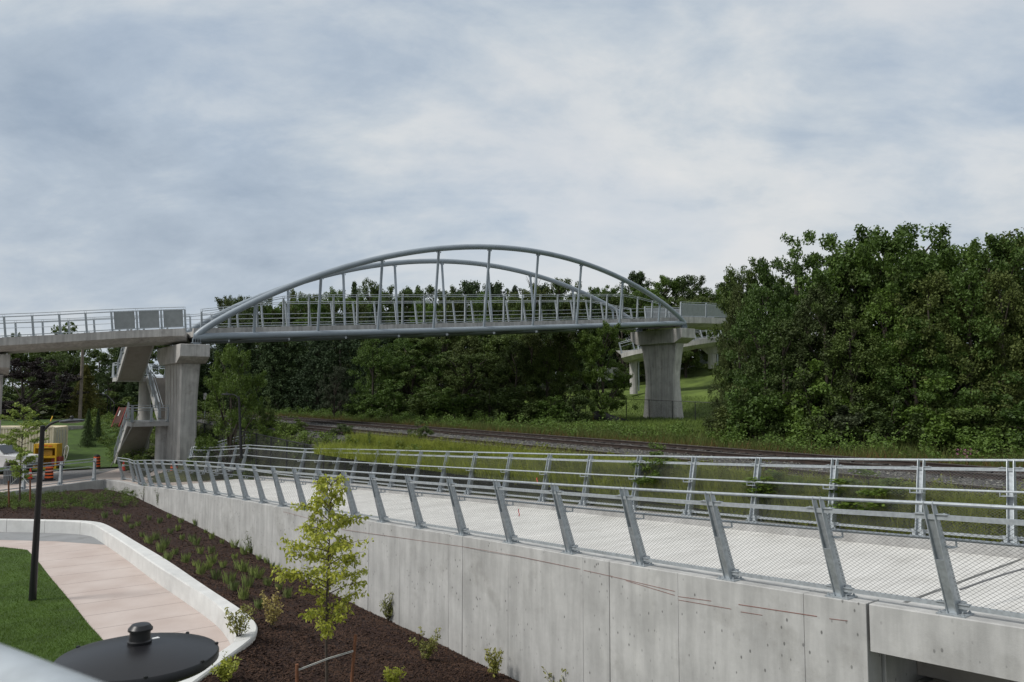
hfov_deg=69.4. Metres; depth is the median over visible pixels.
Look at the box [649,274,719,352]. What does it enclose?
tree
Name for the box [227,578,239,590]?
grass tuft
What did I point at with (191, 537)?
grass tuft
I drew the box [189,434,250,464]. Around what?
landing railing
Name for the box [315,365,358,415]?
tree
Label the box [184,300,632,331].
bridge railing
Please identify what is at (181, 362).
bridge pier
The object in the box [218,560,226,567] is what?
grass tuft
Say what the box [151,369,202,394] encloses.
tree
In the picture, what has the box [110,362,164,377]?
stair railing
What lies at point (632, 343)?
ramp railing
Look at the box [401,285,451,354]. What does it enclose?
tree
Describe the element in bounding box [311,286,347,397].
tree
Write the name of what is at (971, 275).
tree
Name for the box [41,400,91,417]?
shrub
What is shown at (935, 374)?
tree
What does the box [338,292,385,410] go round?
tree
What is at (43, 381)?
tree
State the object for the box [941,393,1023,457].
shrub
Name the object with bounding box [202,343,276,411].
tree
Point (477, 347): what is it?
tree
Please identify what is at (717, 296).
tree
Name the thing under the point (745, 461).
loose ballast
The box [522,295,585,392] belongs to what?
tree
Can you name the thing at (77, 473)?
asphalt strip
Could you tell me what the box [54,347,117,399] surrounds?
tree
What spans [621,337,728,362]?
ramp
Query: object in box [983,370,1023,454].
shrub
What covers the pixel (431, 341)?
tree
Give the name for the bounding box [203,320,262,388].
tree
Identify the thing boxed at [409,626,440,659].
young shrub
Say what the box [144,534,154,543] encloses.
grass tuft
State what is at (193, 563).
grass tuft
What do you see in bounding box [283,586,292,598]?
grass tuft
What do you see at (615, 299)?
tree
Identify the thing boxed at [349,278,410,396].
tree
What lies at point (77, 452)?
bank lawn
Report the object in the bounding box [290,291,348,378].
tree
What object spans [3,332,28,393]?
tree
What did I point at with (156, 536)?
grass tuft
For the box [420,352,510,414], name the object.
tree
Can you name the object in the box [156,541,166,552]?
grass tuft
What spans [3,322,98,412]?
tree
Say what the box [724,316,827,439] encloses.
tree
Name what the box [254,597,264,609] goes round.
grass tuft
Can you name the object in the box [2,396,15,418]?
shrub
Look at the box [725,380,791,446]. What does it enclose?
shrub
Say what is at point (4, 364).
approach pier
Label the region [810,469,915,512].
shrub
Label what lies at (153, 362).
tree
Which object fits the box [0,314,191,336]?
approach railing
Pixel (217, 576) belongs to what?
grass tuft
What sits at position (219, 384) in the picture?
tree
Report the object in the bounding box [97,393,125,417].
chain link fence
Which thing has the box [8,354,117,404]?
tree
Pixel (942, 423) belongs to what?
shrub
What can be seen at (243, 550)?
grass tuft
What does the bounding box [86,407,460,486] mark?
weed thicket
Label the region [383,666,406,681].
young shrub
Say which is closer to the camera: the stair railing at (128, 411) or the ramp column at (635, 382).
the stair railing at (128, 411)
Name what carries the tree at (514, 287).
on the ground at (262, 462)
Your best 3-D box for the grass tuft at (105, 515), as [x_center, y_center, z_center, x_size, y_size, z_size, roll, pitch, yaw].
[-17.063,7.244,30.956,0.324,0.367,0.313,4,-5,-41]
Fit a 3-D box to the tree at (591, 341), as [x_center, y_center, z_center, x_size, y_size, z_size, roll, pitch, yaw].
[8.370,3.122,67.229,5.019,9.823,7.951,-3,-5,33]
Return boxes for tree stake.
[8,481,9,506]
[29,478,30,507]
[295,664,298,681]
[350,634,356,681]
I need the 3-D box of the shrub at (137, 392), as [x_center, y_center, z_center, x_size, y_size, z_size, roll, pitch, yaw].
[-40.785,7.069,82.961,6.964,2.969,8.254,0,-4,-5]
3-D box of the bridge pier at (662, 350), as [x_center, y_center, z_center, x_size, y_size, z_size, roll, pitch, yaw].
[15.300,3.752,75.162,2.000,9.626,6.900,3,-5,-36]
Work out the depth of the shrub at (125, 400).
81.28 m
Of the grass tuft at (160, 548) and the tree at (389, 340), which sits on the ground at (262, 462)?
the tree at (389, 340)
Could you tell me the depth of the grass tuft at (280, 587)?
21.49 m
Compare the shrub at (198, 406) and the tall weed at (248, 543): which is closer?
the tall weed at (248, 543)
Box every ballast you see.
[115,412,1023,528]
[197,417,1023,488]
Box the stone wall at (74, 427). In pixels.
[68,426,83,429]
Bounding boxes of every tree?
[0,402,48,504]
[1,357,88,419]
[2,352,64,411]
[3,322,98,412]
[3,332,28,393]
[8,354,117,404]
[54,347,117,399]
[58,363,106,418]
[76,366,131,408]
[86,347,145,413]
[99,346,159,369]
[104,377,144,417]
[112,345,213,383]
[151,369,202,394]
[185,343,273,478]
[197,362,228,411]
[200,344,220,401]
[202,343,234,407]
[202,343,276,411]
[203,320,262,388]
[211,294,260,370]
[216,295,234,327]
[222,296,300,396]
[231,302,313,391]
[233,304,304,370]
[236,324,299,411]
[256,341,322,412]
[261,288,323,354]
[270,472,373,681]
[276,340,362,413]
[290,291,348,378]
[297,313,370,410]
[308,311,371,405]
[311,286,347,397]
[315,300,379,395]
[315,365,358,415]
[338,281,358,409]
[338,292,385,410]
[343,298,407,411]
[345,339,400,417]
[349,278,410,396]
[365,337,489,407]
[367,338,450,410]
[368,292,432,346]
[369,300,421,411]
[381,289,441,393]
[396,299,464,389]
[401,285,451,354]
[403,295,483,387]
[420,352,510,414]
[424,284,460,368]
[430,292,498,389]
[433,289,474,396]
[438,335,500,415]
[441,334,564,404]
[453,279,498,343]
[453,290,517,394]
[468,297,532,387]
[476,340,547,416]
[482,280,510,342]
[493,304,546,380]
[494,333,569,418]
[505,283,557,380]
[512,285,541,386]
[518,282,556,383]
[521,344,575,417]
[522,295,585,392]
[533,332,589,418]
[535,296,599,378]
[536,277,585,363]
[544,297,606,387]
[557,292,624,390]
[562,292,631,348]
[570,320,637,417]
[574,291,642,386]
[582,290,645,383]
[588,285,635,347]
[605,290,666,377]
[614,270,661,336]
[624,303,675,370]
[628,274,680,330]
[639,302,700,367]
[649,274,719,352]
[659,295,716,377]
[678,295,718,356]
[693,300,720,360]
[698,288,744,356]
[706,263,785,397]
[707,318,744,431]
[710,281,731,297]
[711,283,758,422]
[716,249,853,406]
[719,282,810,443]
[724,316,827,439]
[727,282,816,391]
[727,288,875,385]
[746,225,935,410]
[751,282,900,437]
[787,317,919,447]
[792,263,934,421]
[811,221,999,415]
[820,284,969,449]
[847,314,991,449]
[853,259,1019,399]
[858,269,1018,448]
[887,237,1023,412]
[906,232,1023,412]
[907,263,1023,439]
[924,268,1023,424]
[946,227,1023,419]
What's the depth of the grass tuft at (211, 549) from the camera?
25.99 m
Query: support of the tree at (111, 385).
on the ground at (262, 462)
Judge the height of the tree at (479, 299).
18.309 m
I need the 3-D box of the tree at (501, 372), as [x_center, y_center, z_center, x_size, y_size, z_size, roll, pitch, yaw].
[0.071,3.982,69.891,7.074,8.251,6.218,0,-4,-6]
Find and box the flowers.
[955,448,978,461]
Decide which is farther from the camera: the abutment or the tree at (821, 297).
the tree at (821, 297)
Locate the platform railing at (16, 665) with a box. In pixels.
[0,643,101,681]
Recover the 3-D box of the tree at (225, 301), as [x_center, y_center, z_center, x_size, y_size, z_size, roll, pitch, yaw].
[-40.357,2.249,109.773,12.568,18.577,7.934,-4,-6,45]
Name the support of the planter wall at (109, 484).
on the ground at (262, 462)
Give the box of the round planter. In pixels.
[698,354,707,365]
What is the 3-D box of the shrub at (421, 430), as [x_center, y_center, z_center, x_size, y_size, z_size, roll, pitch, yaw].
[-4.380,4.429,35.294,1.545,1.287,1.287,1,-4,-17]
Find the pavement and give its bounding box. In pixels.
[0,540,230,651]
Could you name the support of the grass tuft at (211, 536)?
on the mulch bed
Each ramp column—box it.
[617,350,639,393]
[701,345,719,368]
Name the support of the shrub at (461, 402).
on the ground at (262, 462)
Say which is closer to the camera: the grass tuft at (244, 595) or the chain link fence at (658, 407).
the grass tuft at (244, 595)
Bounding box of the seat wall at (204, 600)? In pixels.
[0,519,256,681]
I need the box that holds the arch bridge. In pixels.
[187,244,687,343]
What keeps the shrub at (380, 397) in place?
on the ground at (262, 462)
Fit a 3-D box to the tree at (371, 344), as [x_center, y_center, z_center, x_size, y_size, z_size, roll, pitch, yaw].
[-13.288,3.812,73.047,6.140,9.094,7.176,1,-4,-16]
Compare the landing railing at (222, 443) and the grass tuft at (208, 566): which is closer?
the grass tuft at (208, 566)
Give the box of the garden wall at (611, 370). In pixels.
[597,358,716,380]
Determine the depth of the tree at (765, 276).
41.01 m
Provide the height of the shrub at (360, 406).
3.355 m
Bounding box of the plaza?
[0,468,223,491]
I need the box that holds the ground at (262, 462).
[1,381,1023,540]
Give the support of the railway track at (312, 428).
on the ballast at (606, 449)
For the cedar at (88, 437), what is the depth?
61.53 m
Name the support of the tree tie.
attached to the tree stake at (353, 658)
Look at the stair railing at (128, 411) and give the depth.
54.12 m
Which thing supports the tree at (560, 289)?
on the ground at (262, 462)
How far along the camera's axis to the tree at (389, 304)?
125.03 m
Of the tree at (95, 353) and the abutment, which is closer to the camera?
the abutment
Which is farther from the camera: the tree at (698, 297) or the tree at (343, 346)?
the tree at (698, 297)
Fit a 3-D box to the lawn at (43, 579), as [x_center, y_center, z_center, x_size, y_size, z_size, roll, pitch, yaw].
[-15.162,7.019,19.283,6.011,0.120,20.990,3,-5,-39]
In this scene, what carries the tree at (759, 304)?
on the ground at (262, 462)
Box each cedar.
[33,411,38,421]
[78,410,95,447]
[92,408,101,440]
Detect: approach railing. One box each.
[0,307,186,337]
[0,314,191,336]
[644,306,766,317]
[680,302,739,317]
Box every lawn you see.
[0,418,150,472]
[0,547,101,662]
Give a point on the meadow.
(697, 384)
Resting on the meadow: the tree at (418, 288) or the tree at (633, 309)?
the tree at (633, 309)
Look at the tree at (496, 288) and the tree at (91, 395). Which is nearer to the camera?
the tree at (91, 395)
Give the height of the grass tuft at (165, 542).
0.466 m
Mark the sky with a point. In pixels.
(181, 154)
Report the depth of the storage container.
56.12 m
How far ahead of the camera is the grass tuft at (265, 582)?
21.87 m
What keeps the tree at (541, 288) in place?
on the ground at (262, 462)
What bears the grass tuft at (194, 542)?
on the mulch bed
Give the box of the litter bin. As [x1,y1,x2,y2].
[3,468,19,483]
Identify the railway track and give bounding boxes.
[198,415,1023,499]
[202,411,1023,480]
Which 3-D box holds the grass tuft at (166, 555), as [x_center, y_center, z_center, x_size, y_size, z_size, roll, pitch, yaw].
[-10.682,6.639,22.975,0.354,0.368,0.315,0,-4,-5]
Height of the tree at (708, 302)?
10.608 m
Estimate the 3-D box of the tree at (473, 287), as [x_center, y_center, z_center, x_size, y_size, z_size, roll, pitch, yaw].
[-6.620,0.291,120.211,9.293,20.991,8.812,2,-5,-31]
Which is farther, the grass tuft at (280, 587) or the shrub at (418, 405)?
the shrub at (418, 405)
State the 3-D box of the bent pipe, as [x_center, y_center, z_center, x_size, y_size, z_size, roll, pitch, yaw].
[-32.576,8.416,54.056,0.349,1.600,0.060,0,-4,-6]
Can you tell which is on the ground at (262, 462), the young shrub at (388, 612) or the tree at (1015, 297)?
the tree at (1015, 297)
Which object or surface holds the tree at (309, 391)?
on the ground at (262, 462)
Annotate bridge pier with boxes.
[157,344,209,463]
[631,328,694,418]
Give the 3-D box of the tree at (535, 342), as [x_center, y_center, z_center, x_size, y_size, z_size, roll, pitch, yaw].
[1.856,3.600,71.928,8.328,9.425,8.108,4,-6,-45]
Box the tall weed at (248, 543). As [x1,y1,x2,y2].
[241,531,251,552]
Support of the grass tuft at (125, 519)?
on the mulch bed
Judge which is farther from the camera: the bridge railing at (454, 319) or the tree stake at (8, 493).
the bridge railing at (454, 319)
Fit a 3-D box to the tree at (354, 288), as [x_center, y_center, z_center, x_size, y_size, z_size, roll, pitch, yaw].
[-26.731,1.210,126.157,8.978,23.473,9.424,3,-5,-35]
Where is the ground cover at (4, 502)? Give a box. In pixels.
[0,486,138,510]
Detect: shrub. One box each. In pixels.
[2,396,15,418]
[9,393,73,418]
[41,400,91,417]
[82,391,137,418]
[112,391,154,414]
[153,399,225,414]
[209,651,241,681]
[224,604,256,636]
[253,396,276,428]
[260,587,283,627]
[281,415,308,434]
[327,424,354,434]
[343,388,386,418]
[362,432,371,469]
[365,378,422,420]
[379,593,393,620]
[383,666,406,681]
[394,384,454,419]
[405,421,434,439]
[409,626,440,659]
[421,387,479,419]
[455,377,517,424]
[484,647,503,676]
[494,384,544,423]
[522,395,572,423]
[541,666,567,681]
[553,385,595,422]
[628,442,681,484]
[702,402,727,438]
[711,383,758,442]
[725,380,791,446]
[742,469,817,500]
[766,359,853,450]
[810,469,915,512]
[814,403,878,451]
[851,389,935,449]
[889,376,976,457]
[937,406,1012,457]
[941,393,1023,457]
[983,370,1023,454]
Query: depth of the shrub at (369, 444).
35.65 m
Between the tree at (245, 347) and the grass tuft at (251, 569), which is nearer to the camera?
the grass tuft at (251, 569)
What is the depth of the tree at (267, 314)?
104.99 m
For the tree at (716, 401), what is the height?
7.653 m
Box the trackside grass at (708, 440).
[228,409,1023,467]
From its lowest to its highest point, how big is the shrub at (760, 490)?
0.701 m
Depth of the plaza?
46.90 m
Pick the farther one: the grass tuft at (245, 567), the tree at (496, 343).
the tree at (496, 343)
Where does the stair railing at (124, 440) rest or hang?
on the staircase
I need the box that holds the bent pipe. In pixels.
[63,445,68,465]
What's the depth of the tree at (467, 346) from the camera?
111.49 m
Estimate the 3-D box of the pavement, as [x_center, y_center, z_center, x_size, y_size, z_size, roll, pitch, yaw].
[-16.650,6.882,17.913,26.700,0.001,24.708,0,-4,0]
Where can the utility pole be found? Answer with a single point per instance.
(81, 388)
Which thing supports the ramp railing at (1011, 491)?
on the concrete ramp at (529, 609)
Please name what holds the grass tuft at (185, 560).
on the mulch bed
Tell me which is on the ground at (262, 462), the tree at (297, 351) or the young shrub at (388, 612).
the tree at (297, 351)
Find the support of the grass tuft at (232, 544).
on the mulch bed
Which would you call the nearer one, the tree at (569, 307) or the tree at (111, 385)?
the tree at (111, 385)
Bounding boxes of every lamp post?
[28,416,84,600]
[53,622,218,681]
[221,392,242,457]
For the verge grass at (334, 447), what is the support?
on the ground at (262, 462)
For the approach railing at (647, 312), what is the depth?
78.89 m
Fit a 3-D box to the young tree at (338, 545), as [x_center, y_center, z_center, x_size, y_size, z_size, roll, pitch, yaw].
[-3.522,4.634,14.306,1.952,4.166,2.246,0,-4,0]
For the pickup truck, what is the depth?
49.83 m
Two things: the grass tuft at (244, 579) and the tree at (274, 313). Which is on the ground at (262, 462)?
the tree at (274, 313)
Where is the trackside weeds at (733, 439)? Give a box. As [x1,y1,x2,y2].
[237,402,1023,464]
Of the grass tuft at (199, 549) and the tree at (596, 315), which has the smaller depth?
the grass tuft at (199, 549)
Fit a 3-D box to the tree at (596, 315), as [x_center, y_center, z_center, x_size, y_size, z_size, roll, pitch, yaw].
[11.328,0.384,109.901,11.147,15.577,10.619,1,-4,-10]
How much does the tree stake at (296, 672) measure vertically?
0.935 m
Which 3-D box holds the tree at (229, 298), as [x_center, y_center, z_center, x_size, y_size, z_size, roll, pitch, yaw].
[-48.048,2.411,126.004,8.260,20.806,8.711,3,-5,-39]
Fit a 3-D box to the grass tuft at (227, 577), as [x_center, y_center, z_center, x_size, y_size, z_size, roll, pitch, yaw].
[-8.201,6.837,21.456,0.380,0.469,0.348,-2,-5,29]
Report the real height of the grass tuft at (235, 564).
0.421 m
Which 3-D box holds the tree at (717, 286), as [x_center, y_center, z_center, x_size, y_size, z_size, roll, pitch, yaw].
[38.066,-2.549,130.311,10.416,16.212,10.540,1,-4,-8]
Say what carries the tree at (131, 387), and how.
on the ground at (262, 462)
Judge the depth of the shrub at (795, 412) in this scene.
34.16 m
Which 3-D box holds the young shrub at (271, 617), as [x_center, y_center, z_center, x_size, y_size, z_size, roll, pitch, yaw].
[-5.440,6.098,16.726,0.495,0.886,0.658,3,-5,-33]
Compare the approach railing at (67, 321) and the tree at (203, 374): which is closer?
the approach railing at (67, 321)
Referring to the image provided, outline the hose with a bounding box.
[959,568,1023,590]
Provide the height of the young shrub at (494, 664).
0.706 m
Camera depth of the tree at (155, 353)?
91.77 m
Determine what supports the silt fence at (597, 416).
on the ground at (262, 462)
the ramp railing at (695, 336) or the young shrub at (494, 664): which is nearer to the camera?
the young shrub at (494, 664)
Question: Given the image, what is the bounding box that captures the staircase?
[112,329,168,464]
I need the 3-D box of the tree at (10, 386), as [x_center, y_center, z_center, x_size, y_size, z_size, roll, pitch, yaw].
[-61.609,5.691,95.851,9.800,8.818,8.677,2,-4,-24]
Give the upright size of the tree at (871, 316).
8.325 m
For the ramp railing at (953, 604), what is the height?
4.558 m
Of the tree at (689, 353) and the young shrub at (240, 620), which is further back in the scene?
the tree at (689, 353)
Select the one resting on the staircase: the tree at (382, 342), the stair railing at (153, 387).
the stair railing at (153, 387)
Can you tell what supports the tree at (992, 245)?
on the ground at (262, 462)
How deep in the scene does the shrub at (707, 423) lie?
43.54 m
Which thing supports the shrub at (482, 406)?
on the ground at (262, 462)
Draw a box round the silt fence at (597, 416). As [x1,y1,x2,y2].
[593,411,629,421]
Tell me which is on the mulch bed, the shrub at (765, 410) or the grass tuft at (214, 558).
the grass tuft at (214, 558)
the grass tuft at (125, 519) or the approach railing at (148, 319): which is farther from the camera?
the approach railing at (148, 319)
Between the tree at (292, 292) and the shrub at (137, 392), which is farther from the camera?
the tree at (292, 292)
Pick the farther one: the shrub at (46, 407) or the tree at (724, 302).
the shrub at (46, 407)
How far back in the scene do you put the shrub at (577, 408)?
63.52 m
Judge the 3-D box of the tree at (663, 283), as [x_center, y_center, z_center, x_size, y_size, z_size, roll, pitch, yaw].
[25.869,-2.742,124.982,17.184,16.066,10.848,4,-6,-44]
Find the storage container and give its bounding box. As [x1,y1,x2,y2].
[0,425,67,455]
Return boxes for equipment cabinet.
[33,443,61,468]
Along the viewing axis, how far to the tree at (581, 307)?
111.18 m
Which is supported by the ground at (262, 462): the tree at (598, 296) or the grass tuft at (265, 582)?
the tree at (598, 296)
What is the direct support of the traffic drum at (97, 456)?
on the asphalt strip
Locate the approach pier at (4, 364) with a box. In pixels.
[0,354,9,433]
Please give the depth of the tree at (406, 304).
110.91 m
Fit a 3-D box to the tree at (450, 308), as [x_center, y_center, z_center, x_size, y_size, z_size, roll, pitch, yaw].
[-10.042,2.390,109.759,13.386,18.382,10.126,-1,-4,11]
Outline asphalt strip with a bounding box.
[0,467,118,483]
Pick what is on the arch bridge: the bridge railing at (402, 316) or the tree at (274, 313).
the bridge railing at (402, 316)
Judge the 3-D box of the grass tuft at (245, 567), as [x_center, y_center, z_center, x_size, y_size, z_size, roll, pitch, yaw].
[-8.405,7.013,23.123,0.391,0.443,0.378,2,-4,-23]
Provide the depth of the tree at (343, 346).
85.03 m
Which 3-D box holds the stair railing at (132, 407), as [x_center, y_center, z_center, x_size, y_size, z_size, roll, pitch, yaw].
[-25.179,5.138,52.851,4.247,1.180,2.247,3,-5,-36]
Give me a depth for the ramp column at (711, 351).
91.66 m
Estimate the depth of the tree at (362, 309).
107.65 m
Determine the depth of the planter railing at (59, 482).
43.84 m
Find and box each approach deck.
[0,328,189,353]
[649,317,775,331]
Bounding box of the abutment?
[881,653,948,681]
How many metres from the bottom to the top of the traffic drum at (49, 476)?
1.030 m
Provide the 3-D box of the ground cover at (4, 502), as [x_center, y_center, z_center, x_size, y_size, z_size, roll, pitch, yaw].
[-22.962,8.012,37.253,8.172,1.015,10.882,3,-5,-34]
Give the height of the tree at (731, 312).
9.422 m
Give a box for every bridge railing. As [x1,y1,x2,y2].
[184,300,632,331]
[199,294,668,327]
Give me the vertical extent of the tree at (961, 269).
11.743 m
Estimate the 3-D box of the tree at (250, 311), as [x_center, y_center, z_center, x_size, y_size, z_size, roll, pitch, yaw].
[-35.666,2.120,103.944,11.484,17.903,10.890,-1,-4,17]
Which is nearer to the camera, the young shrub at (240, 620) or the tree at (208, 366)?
the young shrub at (240, 620)
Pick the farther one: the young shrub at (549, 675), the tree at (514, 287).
the tree at (514, 287)
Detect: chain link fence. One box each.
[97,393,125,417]
[196,422,513,492]
[566,396,711,420]
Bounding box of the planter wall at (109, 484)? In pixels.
[0,479,140,497]
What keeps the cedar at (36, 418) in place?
on the bank lawn at (77, 452)
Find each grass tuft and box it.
[101,511,107,517]
[123,513,131,521]
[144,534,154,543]
[152,530,160,539]
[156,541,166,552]
[160,536,171,546]
[162,551,173,560]
[181,551,190,562]
[187,532,196,541]
[190,536,200,545]
[192,559,200,566]
[195,545,203,553]
[196,561,207,574]
[205,552,217,564]
[205,560,212,569]
[207,545,215,553]
[208,531,215,538]
[209,568,221,579]
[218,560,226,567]
[221,570,237,584]
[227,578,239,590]
[228,539,238,547]
[232,558,244,569]
[237,559,248,571]
[237,583,250,599]
[240,543,248,554]
[241,572,256,586]
[247,566,258,575]
[253,567,264,578]
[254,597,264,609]
[262,576,272,585]
[274,582,283,589]
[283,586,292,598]
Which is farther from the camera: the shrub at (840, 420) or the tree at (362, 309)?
the tree at (362, 309)
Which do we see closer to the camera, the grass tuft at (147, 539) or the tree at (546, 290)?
the grass tuft at (147, 539)
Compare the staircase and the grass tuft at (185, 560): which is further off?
the staircase
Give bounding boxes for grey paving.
[0,530,104,544]
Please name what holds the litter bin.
on the asphalt strip
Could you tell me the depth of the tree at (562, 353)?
70.61 m
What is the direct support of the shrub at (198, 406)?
on the ground at (262, 462)
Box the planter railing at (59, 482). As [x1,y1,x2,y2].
[0,458,97,490]
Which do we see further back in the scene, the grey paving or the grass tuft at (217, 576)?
the grey paving
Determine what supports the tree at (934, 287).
on the ground at (262, 462)
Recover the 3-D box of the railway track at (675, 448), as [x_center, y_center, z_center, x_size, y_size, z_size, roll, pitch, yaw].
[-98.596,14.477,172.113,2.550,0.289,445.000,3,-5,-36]
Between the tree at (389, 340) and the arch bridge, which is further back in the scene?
the tree at (389, 340)
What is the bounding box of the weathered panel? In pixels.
[111,407,126,426]
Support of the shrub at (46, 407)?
on the ground at (262, 462)
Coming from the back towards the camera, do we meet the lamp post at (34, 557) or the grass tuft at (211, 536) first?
the grass tuft at (211, 536)
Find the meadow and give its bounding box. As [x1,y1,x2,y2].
[418,364,920,430]
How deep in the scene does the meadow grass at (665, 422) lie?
64.15 m
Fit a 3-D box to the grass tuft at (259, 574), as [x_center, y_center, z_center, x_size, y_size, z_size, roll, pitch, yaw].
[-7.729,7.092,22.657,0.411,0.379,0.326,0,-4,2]
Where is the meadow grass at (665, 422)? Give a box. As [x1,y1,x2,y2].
[550,395,761,440]
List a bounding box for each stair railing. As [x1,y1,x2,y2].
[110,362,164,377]
[110,413,138,467]
[113,402,130,462]
[115,318,135,374]
[127,405,168,421]
[146,363,162,417]
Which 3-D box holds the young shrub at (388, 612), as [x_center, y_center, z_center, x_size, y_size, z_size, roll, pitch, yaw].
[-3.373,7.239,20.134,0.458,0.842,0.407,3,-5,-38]
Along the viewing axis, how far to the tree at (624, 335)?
111.25 m
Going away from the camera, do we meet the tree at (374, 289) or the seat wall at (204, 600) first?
the seat wall at (204, 600)
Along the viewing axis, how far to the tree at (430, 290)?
127.60 m
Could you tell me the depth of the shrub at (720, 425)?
37.98 m
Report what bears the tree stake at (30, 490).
on the mulch bed
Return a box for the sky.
[0,0,1023,393]
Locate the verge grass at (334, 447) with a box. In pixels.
[312,430,1023,542]
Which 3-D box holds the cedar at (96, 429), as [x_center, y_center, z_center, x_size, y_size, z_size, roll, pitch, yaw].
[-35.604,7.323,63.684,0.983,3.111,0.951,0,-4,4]
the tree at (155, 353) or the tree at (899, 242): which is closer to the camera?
the tree at (899, 242)
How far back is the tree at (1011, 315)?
34.21 m
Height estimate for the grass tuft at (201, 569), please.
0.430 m
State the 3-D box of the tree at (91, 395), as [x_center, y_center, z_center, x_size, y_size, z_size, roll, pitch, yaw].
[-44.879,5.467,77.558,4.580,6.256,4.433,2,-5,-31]
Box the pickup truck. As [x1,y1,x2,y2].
[0,444,37,470]
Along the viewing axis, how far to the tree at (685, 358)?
104.73 m
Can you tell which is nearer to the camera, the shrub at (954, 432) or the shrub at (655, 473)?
the shrub at (655, 473)
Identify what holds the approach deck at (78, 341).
on the approach pier at (4, 364)
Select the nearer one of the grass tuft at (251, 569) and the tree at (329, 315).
the grass tuft at (251, 569)
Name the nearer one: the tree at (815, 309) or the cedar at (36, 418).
the tree at (815, 309)
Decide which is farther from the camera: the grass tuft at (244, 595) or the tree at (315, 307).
the tree at (315, 307)
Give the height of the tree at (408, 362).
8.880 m
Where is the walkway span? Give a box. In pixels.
[869,559,1023,681]
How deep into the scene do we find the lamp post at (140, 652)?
2.88 m
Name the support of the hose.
on the walkway span
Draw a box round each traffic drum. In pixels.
[42,464,55,480]
[91,454,101,468]
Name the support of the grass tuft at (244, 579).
on the mulch bed
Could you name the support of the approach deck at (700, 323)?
on the bridge pier at (662, 350)
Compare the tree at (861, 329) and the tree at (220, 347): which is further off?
the tree at (220, 347)
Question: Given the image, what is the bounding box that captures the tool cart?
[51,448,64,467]
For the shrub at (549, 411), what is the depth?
62.55 m
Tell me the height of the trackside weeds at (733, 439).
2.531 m
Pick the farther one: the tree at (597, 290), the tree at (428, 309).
the tree at (597, 290)
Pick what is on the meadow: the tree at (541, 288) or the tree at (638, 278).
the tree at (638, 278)
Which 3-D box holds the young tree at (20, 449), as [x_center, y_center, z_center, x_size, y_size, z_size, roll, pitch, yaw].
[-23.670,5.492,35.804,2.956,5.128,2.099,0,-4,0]
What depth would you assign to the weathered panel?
65.75 m
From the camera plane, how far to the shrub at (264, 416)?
49.50 m
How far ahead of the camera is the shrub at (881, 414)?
31.76 m
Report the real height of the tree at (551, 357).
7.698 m
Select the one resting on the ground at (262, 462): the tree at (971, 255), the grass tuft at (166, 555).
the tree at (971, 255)
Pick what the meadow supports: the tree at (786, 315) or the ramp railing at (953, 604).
the tree at (786, 315)
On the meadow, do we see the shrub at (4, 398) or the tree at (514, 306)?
the tree at (514, 306)
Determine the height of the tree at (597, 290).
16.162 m
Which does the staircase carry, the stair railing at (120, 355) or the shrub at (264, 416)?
the stair railing at (120, 355)
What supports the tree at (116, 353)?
on the ground at (262, 462)
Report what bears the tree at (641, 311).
on the meadow
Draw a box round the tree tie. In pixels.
[299,650,352,669]
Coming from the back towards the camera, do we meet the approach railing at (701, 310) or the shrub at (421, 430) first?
the approach railing at (701, 310)
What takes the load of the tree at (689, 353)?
on the meadow
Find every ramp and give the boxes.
[138,476,1023,681]
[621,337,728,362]
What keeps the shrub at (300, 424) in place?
on the ground at (262, 462)
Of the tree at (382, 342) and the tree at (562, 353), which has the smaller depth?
the tree at (562, 353)
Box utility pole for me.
[50,350,83,420]
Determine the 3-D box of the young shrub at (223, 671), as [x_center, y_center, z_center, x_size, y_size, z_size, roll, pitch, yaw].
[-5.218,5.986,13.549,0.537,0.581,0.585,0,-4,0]
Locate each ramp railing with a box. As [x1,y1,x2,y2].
[116,457,1023,618]
[187,445,1023,543]
[619,330,719,353]
[637,330,721,347]
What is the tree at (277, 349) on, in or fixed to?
on the ground at (262, 462)
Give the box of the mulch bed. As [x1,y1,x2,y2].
[0,489,514,681]

